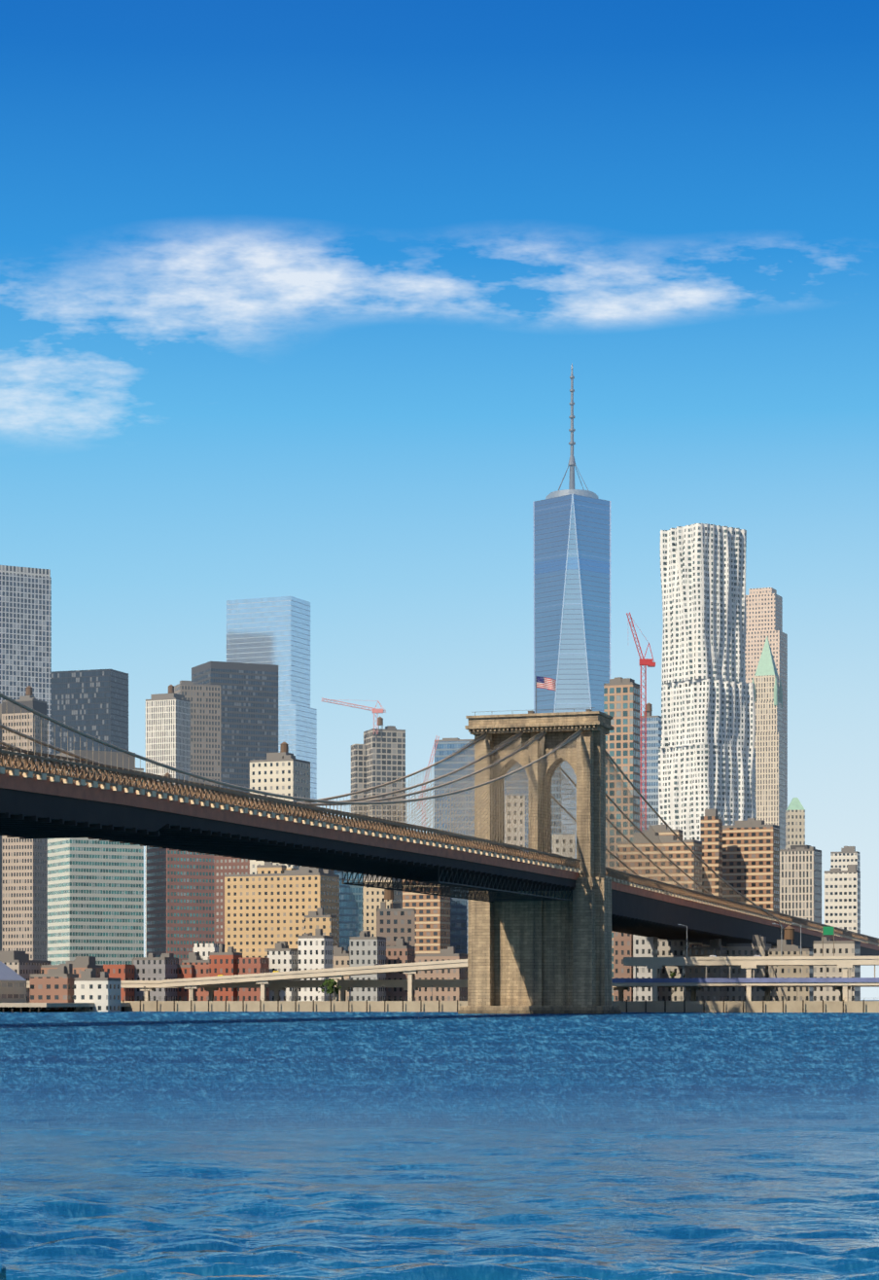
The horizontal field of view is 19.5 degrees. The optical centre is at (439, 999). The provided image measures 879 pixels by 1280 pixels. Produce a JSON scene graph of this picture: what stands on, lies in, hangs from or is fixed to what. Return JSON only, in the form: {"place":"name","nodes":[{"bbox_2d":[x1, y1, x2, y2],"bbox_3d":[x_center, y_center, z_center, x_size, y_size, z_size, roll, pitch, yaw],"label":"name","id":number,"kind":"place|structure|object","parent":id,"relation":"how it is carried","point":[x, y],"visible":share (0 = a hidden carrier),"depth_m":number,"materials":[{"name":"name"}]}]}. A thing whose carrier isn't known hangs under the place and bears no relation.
{"place":"outdoors","nodes":[
{"label":"outdoors","id":0,"kind":"place"},
{"bbox_2d":[0,1272,6,1279],"bbox_3d":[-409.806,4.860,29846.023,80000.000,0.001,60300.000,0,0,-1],"label":"rock","id":1,"kind":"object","parent":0,"point":[2,1276],"depth_m":44.93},
{"bbox_2d":[6,999,864,1012],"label":"fender piles","id":2,"kind":"object","parent":1,"relation":"on","point":[457,1006],"visible":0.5,"depth_m":825.78,"materials":[{"name":"brown"}]},
{"bbox_2d":[1,700,47,960],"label":"high-rise building","id":3,"kind":"structure","parent":0,"point":[24,894],"depth_m":1385.18,"materials":[{"name":"concrete"}]},
{"bbox_2d":[0,565,51,769],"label":"skyscraper","id":4,"kind":"structure","parent":0,"point":[25,630],"depth_m":1910.73,"materials":[{"name":"concrete"}]},
{"bbox_2d":[0,1002,130,1007],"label":"pier","id":5,"kind":"structure","parent":0,"point":[27,1005],"depth_m":805.83,"materials":[{"name":"grey"}]},
{"bbox_2d":[0,980,26,1002],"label":"market shed","id":6,"kind":"structure","parent":5,"relation":"on","point":[13,991],"depth_m":858.99,"materials":[{"name":"metal"}]},
{"bbox_2d":[0,960,26,980],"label":"roof","id":7,"kind":"structure","parent":6,"relation":"on","point":[7,973],"depth_m":863.75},
{"bbox_2d":[47,749,143,964],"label":"office building","id":8,"kind":"structure","parent":0,"point":[95,898],"depth_m":1307.00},
{"bbox_2d":[304,917,336,945],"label":"building","id":9,"kind":"structure","parent":0,"point":[328,925],"depth_m":1020.27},
{"bbox_2d":[376,911,415,946],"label":"grey block","id":10,"kind":"structure","parent":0,"point":[392,927],"depth_m":958.71,"materials":[{"name":"grey"}]},
{"bbox_2d":[376,901,415,911],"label":"roof","id":11,"kind":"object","parent":10,"relation":"on","point":[396,906],"visible":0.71,"depth_m":958.78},
{"bbox_2d":[402,879,450,954],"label":"building","id":12,"kind":"structure","parent":0,"point":[432,923],"depth_m":1011.48,"materials":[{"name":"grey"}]},
{"bbox_2d":[0,1011,878,1279],"bbox_3d":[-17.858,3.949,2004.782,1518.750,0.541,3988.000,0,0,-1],"label":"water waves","id":13,"kind":"object","parent":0,"point":[358,1146],"visible":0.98,"depth_m":69.15,"materials":[{"name":"liquid"}]},
{"bbox_2d":[29,976,73,1011],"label":"building","id":14,"kind":"structure","parent":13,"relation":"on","point":[51,989],"depth_m":844.33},
{"bbox_2d":[29,963,78,977],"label":"roof","id":15,"kind":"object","parent":14,"relation":"on","point":[63,970],"visible":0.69,"depth_m":846.09,"materials":[{"name":"concrete"}]},
{"bbox_2d":[73,980,120,1011],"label":"building","id":16,"kind":"structure","parent":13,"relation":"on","point":[103,995],"depth_m":834.68,"materials":[{"name":"grey"}]},
{"bbox_2d":[73,968,120,981],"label":"roof","id":17,"kind":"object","parent":16,"relation":"on","point":[88,975],"visible":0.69,"depth_m":835.80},
{"bbox_2d":[604,677,639,1000],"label":"building","id":18,"kind":"structure","parent":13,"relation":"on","point":[622,704],"depth_m":1102.57,"materials":[{"name":"concrete"}]},
{"bbox_2d":[640,716,661,832],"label":"high-rise building","id":19,"kind":"structure","parent":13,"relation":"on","point":[654,732],"depth_m":1502.37,"materials":[{"name":"blue"}]},
{"bbox_2d":[618,835,702,947],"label":"apartment building","id":20,"kind":"structure","parent":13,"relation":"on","point":[673,849],"depth_m":964.45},
{"bbox_2d":[618,832,702,844],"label":"building roof","id":21,"kind":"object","parent":20,"relation":"on","point":[667,841],"visible":0.42,"depth_m":967.97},
{"bbox_2d":[658,744,756,841],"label":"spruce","id":22,"kind":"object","parent":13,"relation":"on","point":[695,781],"visible":0.4,"depth_m":1459.97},
{"bbox_2d":[660,678,755,748],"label":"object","id":23,"kind":"structure","parent":22,"relation":"on","point":[706,711],"depth_m":1460.30,"materials":[{"name":"metal"}]},
{"bbox_2d":[660,523,746,684],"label":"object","id":24,"kind":"structure","parent":23,"relation":"on","point":[703,575],"depth_m":1458.83,"materials":[{"name":"metal"}]},
{"bbox_2d":[700,808,722,947],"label":"high-rise building","id":25,"kind":"structure","parent":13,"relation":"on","point":[711,833],"depth_m":1001.71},
{"bbox_2d":[722,819,780,948],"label":"high-rise building","id":26,"kind":"structure","parent":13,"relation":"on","point":[751,864],"depth_m":1014.37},
{"bbox_2d":[722,817,780,828],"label":"building roof","id":27,"kind":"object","parent":26,"relation":"on","point":[745,825],"visible":0.56,"depth_m":1015.68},
{"bbox_2d":[754,675,784,849],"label":"skyscraper","id":28,"kind":"structure","parent":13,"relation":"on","point":[769,741],"depth_m":1751.86,"materials":[{"name":"beige stone"}]},
{"bbox_2d":[752,636,782,708],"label":"green spire roof","id":29,"kind":"structure","parent":28,"relation":"on","point":[766,665],"depth_m":1756.62,"materials":[{"name":"metal"}]},
{"bbox_2d":[785,810,805,849],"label":"building","id":30,"kind":"structure","parent":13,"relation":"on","point":[795,827],"depth_m":1301.48,"materials":[{"name":"beige stone"}]},
{"bbox_2d":[824,872,860,938],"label":"white block","id":31,"kind":"structure","parent":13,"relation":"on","point":[842,900],"depth_m":1203.97,"materials":[{"name":"grey"}]},
{"bbox_2d":[830,853,859,871],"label":"white block","id":32,"kind":"structure","parent":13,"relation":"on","point":[842,861],"depth_m":1404.53,"materials":[{"name":"grey"}]},
{"bbox_2d":[0,0,878,999],"label":"sky","id":33,"kind":"structure","parent":0,"point":[299,299],"materials":[{"name":"blue"}]},
{"bbox_2d":[458,711,621,1014],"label":"bridge tower","id":34,"kind":"structure","parent":0,"point":[527,956],"depth_m":718.54,"materials":[{"name":"stone"}]},
{"bbox_2d":[0,692,784,930],"bbox_3d":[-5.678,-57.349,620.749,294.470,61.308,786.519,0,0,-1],"label":"bridge main cables","id":35,"kind":"object","parent":34,"relation":"on","point":[322,801],"visible":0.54,"depth_m":602.07,"materials":[{"name":"metal"}]},
{"bbox_2d":[1,707,755,906],"bbox_3d":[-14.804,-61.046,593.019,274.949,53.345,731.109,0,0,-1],"label":"bridge suspender cables","id":36,"kind":"object","parent":35,"relation":"hanging from","point":[608,823],"visible":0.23,"depth_m":697.89,"materials":[{"name":"metal"}]},
{"bbox_2d":[0,787,878,956],"bbox_3d":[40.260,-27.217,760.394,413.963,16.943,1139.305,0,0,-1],"label":"bridge deck","id":37,"kind":"structure","parent":35,"relation":"hanging from","point":[80,810],"depth_m":541.68,"materials":[{"name":"metal"}]},
{"bbox_2d":[0,812,814,949],"bbox_3d":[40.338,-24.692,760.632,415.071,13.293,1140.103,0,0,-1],"label":"bridge floor beams","id":38,"kind":"structure","parent":37,"relation":"attached to","point":[166,835],"depth_m":534.38,"materials":[{"name":"metal"}]},
{"bbox_2d":[0,772,878,950],"bbox_3d":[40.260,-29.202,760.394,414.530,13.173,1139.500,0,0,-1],"label":"bridge fascia girder","id":39,"kind":"object","parent":37,"relation":"attached to","point":[49,787],"visible":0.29,"depth_m":515.91,"materials":[{"name":"metal"}]},
{"bbox_2d":[0,766,878,946],"bbox_3d":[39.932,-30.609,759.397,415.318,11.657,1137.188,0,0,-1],"label":"bridge beam ends","id":40,"kind":"object","parent":37,"relation":"attached to","point":[55,778],"visible":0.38,"depth_m":542.41,"materials":[{"name":"metal"}]},
{"bbox_2d":[0,746,878,944],"bbox_3d":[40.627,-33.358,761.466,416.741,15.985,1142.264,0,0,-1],"label":"bridge trusses","id":41,"kind":"object","parent":37,"relation":"on","point":[312,813],"visible":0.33,"depth_m":519.55,"materials":[{"name":"metal"}]},
{"bbox_2d":[342,868,572,902],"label":"truss","id":42,"kind":"object","parent":37,"relation":"hanging from","point":[485,894],"visible":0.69,"depth_m":648.75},
{"bbox_2d":[474,675,595,715],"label":"tower roof kit","id":43,"kind":"object","parent":34,"relation":"on","point":[531,712],"visible":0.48,"depth_m":722.38,"materials":[{"name":"grey"}]},
{"bbox_2d":[536,675,556,691],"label":"flag","id":44,"kind":"object","parent":43,"relation":"attached to","point":[546,683],"visible":0.94,"depth_m":725.04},
{"bbox_2d":[746,587,782,632],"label":"pink tower","id":45,"kind":"structure","parent":0,"point":[764,612],"depth_m":1907.85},
{"bbox_2d":[745,630,787,849],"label":"skyscraper","id":46,"kind":"structure","parent":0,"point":[756,642],"depth_m":1907.32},
{"bbox_2d":[780,845,821,923],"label":"block","id":47,"kind":"structure","parent":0,"point":[800,884],"depth_m":1124.54,"materials":[{"name":"concrete"}]},
{"label":"ground","id":48,"kind":"structure","parent":0,"visible":0},
{"bbox_2d":[0,703,1,950],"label":"building","id":49,"kind":"structure","parent":48,"relation":"on","point":[0,852],"depth_m":1390.68,"materials":[{"name":"grey"}]},
{"bbox_2d":[3,962,50,1000],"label":"building","id":50,"kind":"structure","parent":48,"relation":"on","point":[23,970],"depth_m":952.65,"materials":[{"name":"grey"}]},
{"bbox_2d":[0,950,50,962],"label":"building rooftop","id":51,"kind":"object","parent":50,"relation":"on","point":[11,956],"visible":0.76,"depth_m":951.41,"materials":[{"name":"concrete"}]},
{"bbox_2d":[40,967,103,977],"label":"building","id":52,"kind":"structure","parent":48,"relation":"on","point":[75,971],"depth_m":954.76,"materials":[{"name":"red"}]},
{"bbox_2d":[40,956,103,967],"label":"building rooftop","id":53,"kind":"object","parent":52,"relation":"on","point":[84,962],"visible":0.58,"depth_m":953.77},
{"bbox_2d":[51,669,128,765],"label":"black tower","id":54,"kind":"structure","parent":48,"relation":"on","point":[93,702],"depth_m":1804.17,"materials":[{"name":"glass"}]},
{"bbox_2d":[103,964,134,1000],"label":"building","id":55,"kind":"structure","parent":48,"relation":"on","point":[124,972],"depth_m":927.60,"materials":[{"name":"brick"}]},
{"bbox_2d":[133,960,177,1000],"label":"building","id":56,"kind":"structure","parent":48,"relation":"on","point":[153,970],"depth_m":932.54,"materials":[{"name":"grey"}]},
{"bbox_2d":[133,953,177,959],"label":"building rooftop","id":57,"kind":"object","parent":56,"relation":"on","point":[163,956],"visible":0.85,"depth_m":933.99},
{"bbox_2d":[145,693,190,957],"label":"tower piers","id":58,"kind":"structure","parent":48,"relation":"on","point":[167,731],"depth_m":1502.18,"materials":[{"name":"concrete"}]},
{"bbox_2d":[146,788,213,964],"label":"red granite tower","id":59,"kind":"structure","parent":48,"relation":"on","point":[180,904],"depth_m":1333.93,"materials":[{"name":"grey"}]},
{"bbox_2d":[177,967,194,1000],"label":"building","id":60,"kind":"structure","parent":48,"relation":"on","point":[184,973],"depth_m":939.58,"materials":[{"name":"red"}]},
{"bbox_2d":[181,962,209,1000],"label":"building","id":61,"kind":"structure","parent":48,"relation":"on","point":[201,970],"depth_m":939.71,"materials":[{"name":"red"}]},
{"bbox_2d":[174,684,220,786],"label":"high-rise building","id":62,"kind":"structure","parent":48,"relation":"on","point":[205,730],"depth_m":1652.66,"materials":[{"name":"grey"}]},
{"bbox_2d":[193,943,219,959],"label":"building","id":63,"kind":"structure","parent":48,"relation":"on","point":[202,950],"depth_m":947.69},
{"bbox_2d":[209,955,242,1000],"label":"building","id":64,"kind":"structure","parent":48,"relation":"on","point":[226,965],"depth_m":916.28,"materials":[{"name":"red"}]},
{"bbox_2d":[209,943,242,955],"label":"building rooftop","id":65,"kind":"object","parent":64,"relation":"on","point":[222,949],"visible":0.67,"depth_m":916.87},
{"bbox_2d":[213,855,249,944],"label":"high-rise building","id":66,"kind":"structure","parent":48,"relation":"on","point":[223,866],"depth_m":1206.38,"materials":[{"name":"brown"}]},
{"bbox_2d":[191,661,278,798],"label":"skyscraper","id":67,"kind":"structure","parent":48,"relation":"on","point":[249,715],"depth_m":1757.46,"materials":[{"name":"glass"}]},
{"bbox_2d":[238,957,269,1000],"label":"building","id":68,"kind":"structure","parent":48,"relation":"on","point":[253,965],"depth_m":913.13,"materials":[{"name":"brick"}]},
{"bbox_2d":[226,596,310,707],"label":"glass skyscraper","id":69,"kind":"structure","parent":48,"relation":"on","point":[271,630],"depth_m":2058.68,"materials":[{"name":"glass"}]},
{"bbox_2d":[249,751,310,874],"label":"cream block","id":70,"kind":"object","parent":48,"relation":"on","point":[291,778],"depth_m":1153.27,"materials":[{"name":"concrete"}]},
{"bbox_2d":[249,754,310,763],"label":"roof","id":71,"kind":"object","parent":70,"relation":"on","point":[283,758],"visible":0.71,"depth_m":1153.71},
{"bbox_2d":[224,868,339,958],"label":"building","id":72,"kind":"structure","parent":48,"relation":"on","point":[263,914],"depth_m":1047.21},
{"bbox_2d":[224,866,339,877],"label":"roof","id":73,"kind":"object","parent":72,"relation":"on","point":[304,871],"visible":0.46,"depth_m":1047.34,"materials":[{"name":"concrete"}]},
{"bbox_2d":[267,951,298,1000],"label":"building","id":74,"kind":"structure","parent":48,"relation":"on","point":[283,961],"depth_m":921.70,"materials":[{"name":"grey"}]},
{"bbox_2d":[267,941,298,951],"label":"building rooftop","id":75,"kind":"object","parent":74,"relation":"on","point":[282,946],"visible":0.79,"depth_m":922.79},
{"bbox_2d":[278,704,317,803],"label":"glass skyscraper","id":76,"kind":"structure","parent":48,"relation":"on","point":[298,728],"depth_m":2053.25,"materials":[{"name":"glass"}]},
{"bbox_2d":[298,938,333,1000],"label":"building","id":77,"kind":"structure","parent":48,"relation":"on","point":[315,953],"depth_m":919.74,"materials":[{"name":"grey"}]},
{"bbox_2d":[333,956,349,1000],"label":"building","id":78,"kind":"structure","parent":48,"relation":"on","point":[340,961],"depth_m":947.99,"materials":[{"name":"grey"}]},
{"bbox_2d":[334,870,365,950],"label":"glass office building","id":79,"kind":"structure","parent":48,"relation":"on","point":[350,910],"depth_m":1282.98,"materials":[{"name":"grey"}]},
{"bbox_2d":[351,744,365,830],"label":"building","id":80,"kind":"structure","parent":48,"relation":"on","point":[358,766],"depth_m":1509.65,"materials":[{"name":"concrete"}]},
{"bbox_2d":[349,939,386,1000],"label":"building","id":81,"kind":"structure","parent":48,"relation":"on","point":[367,952],"depth_m":927.11,"materials":[{"name":"grey"}]},
{"bbox_2d":[362,877,402,936],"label":"building","id":82,"kind":"structure","parent":48,"relation":"on","point":[373,898],"depth_m":1082.46,"materials":[{"name":"concrete"}]},
{"bbox_2d":[363,730,405,875],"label":"high-rise building","id":83,"kind":"structure","parent":48,"relation":"on","point":[385,756],"depth_m":1501.93,"materials":[{"name":"grey"}]},
{"bbox_2d":[321,698,386,734],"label":"crane","id":84,"kind":"object","parent":83,"relation":"on","point":[376,711],"visible":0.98,"depth_m":1497.41,"materials":[{"name":"pink"}]},
{"bbox_2d":[386,948,415,1000],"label":"building","id":85,"kind":"structure","parent":48,"relation":"on","point":[399,955],"depth_m":939.88,"materials":[{"name":"brown"}]},
{"bbox_2d":[1,1000,878,1012],"bbox_3d":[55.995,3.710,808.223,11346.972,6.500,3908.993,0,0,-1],"label":"seawall","id":86,"kind":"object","parent":48,"relation":"on","point":[632,1006],"visible":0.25,"depth_m":826.10,"materials":[{"name":"concrete"}]},
{"bbox_2d":[415,956,467,1000],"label":"building","id":87,"kind":"structure","parent":48,"relation":"on","point":[445,993],"depth_m":925.54,"materials":[{"name":"grey"}]},
{"bbox_2d":[415,946,467,957],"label":"building rooftop","id":88,"kind":"object","parent":87,"relation":"on","point":[449,951],"visible":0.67,"depth_m":926.93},
{"bbox_2d":[26,956,878,1000],"bbox_3d":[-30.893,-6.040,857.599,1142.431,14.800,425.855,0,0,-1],"label":"viaduct","id":89,"kind":"object","parent":48,"relation":"on","point":[276,981],"visible":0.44,"depth_m":837.89,"materials":[{"name":"concrete"}]},
{"bbox_2d":[611,977,878,982],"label":"hoarding","id":90,"kind":"object","parent":89,"relation":"on","point":[811,979],"depth_m":794.39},
{"bbox_2d":[450,887,466,954],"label":"building","id":91,"kind":"structure","parent":48,"relation":"on","point":[458,924],"depth_m":1034.04,"materials":[{"name":"glass"}]},
{"bbox_2d":[434,741,528,954],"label":"high-rise building","id":92,"kind":"structure","parent":48,"relation":"on","point":[444,749],"depth_m":1508.97,"materials":[{"name":"grey"}]},
{"bbox_2d":[318,969,684,1000],"bbox_3d":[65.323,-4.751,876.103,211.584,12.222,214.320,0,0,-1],"label":"tree","id":93,"kind":"object","parent":48,"relation":"on","point":[330,983],"depth_m":843.79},
{"bbox_2d":[504,795,525,850],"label":"block through arch","id":94,"kind":"structure","parent":48,"relation":"on","point":[513,809],"depth_m":1099.39,"materials":[{"name":"concrete"}]},
{"bbox_2d":[552,763,561,834],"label":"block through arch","id":95,"kind":"structure","parent":48,"relation":"on","point":[556,788],"depth_m":1399.85,"materials":[{"name":"grey"}]},
{"bbox_2d":[552,834,573,861],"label":"block through arch","id":96,"kind":"structure","parent":48,"relation":"on","point":[563,847],"depth_m":999.62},
{"bbox_2d":[534,494,609,858],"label":"skyscraper","id":97,"kind":"structure","parent":48,"relation":"on","point":[552,522],"depth_m":2107.20,"materials":[{"name":"blue glass"}]},
{"bbox_2d":[533,494,610,711],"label":"one wtc edges","id":98,"kind":"object","parent":97,"relation":"attached to","point":[572,503],"visible":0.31,"depth_m":2099.70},
{"bbox_2d":[545,489,599,498],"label":"rooftop ring","id":99,"kind":"object","parent":97,"relation":"on","point":[582,492],"visible":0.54,"depth_m":2113.23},
{"bbox_2d":[558,362,588,490],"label":"spire","id":100,"kind":"structure","parent":97,"relation":"on","point":[572,461],"depth_m":2129.81,"materials":[{"name":"metal"}]},
{"bbox_2d":[613,931,633,1000],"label":"building","id":101,"kind":"structure","parent":48,"relation":"on","point":[622,945],"depth_m":921.94,"materials":[{"name":"brick"}]},
{"bbox_2d":[626,611,655,831],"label":"crane","id":102,"kind":"object","parent":48,"relation":"on","point":[649,662],"visible":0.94,"depth_m":1089.01,"materials":[{"name":"red"}]},
{"bbox_2d":[633,934,657,1000],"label":"building","id":103,"kind":"structure","parent":48,"relation":"on","point":[645,946],"depth_m":901.74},
{"bbox_2d":[657,940,689,1000],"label":"building","id":104,"kind":"structure","parent":48,"relation":"on","point":[670,948],"depth_m":929.83,"materials":[{"name":"grey"}]},
{"bbox_2d":[684,950,727,1000],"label":"building","id":105,"kind":"structure","parent":48,"relation":"on","point":[710,993],"depth_m":915.47,"materials":[{"name":"grey"}]},
{"bbox_2d":[684,938,727,950],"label":"building rooftop","id":106,"kind":"object","parent":105,"relation":"on","point":[715,943],"visible":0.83,"depth_m":915.80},
{"bbox_2d":[726,946,771,1000],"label":"building","id":107,"kind":"structure","parent":48,"relation":"on","point":[740,993],"depth_m":922.78,"materials":[{"name":"grey"}]},
{"bbox_2d":[726,934,771,946],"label":"building rooftop","id":108,"kind":"object","parent":107,"relation":"on","point":[759,941],"visible":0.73,"depth_m":922.95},
{"bbox_2d":[768,951,814,1000],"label":"building","id":109,"kind":"structure","parent":48,"relation":"on","point":[790,993],"depth_m":918.09,"materials":[{"name":"grey"}]},
{"bbox_2d":[768,939,814,951],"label":"building rooftop","id":110,"kind":"object","parent":109,"relation":"on","point":[786,946],"visible":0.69,"depth_m":919.91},
{"bbox_2d":[814,943,860,1000],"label":"building","id":111,"kind":"structure","parent":48,"relation":"on","point":[833,993],"depth_m":892.26,"materials":[{"name":"grey"}]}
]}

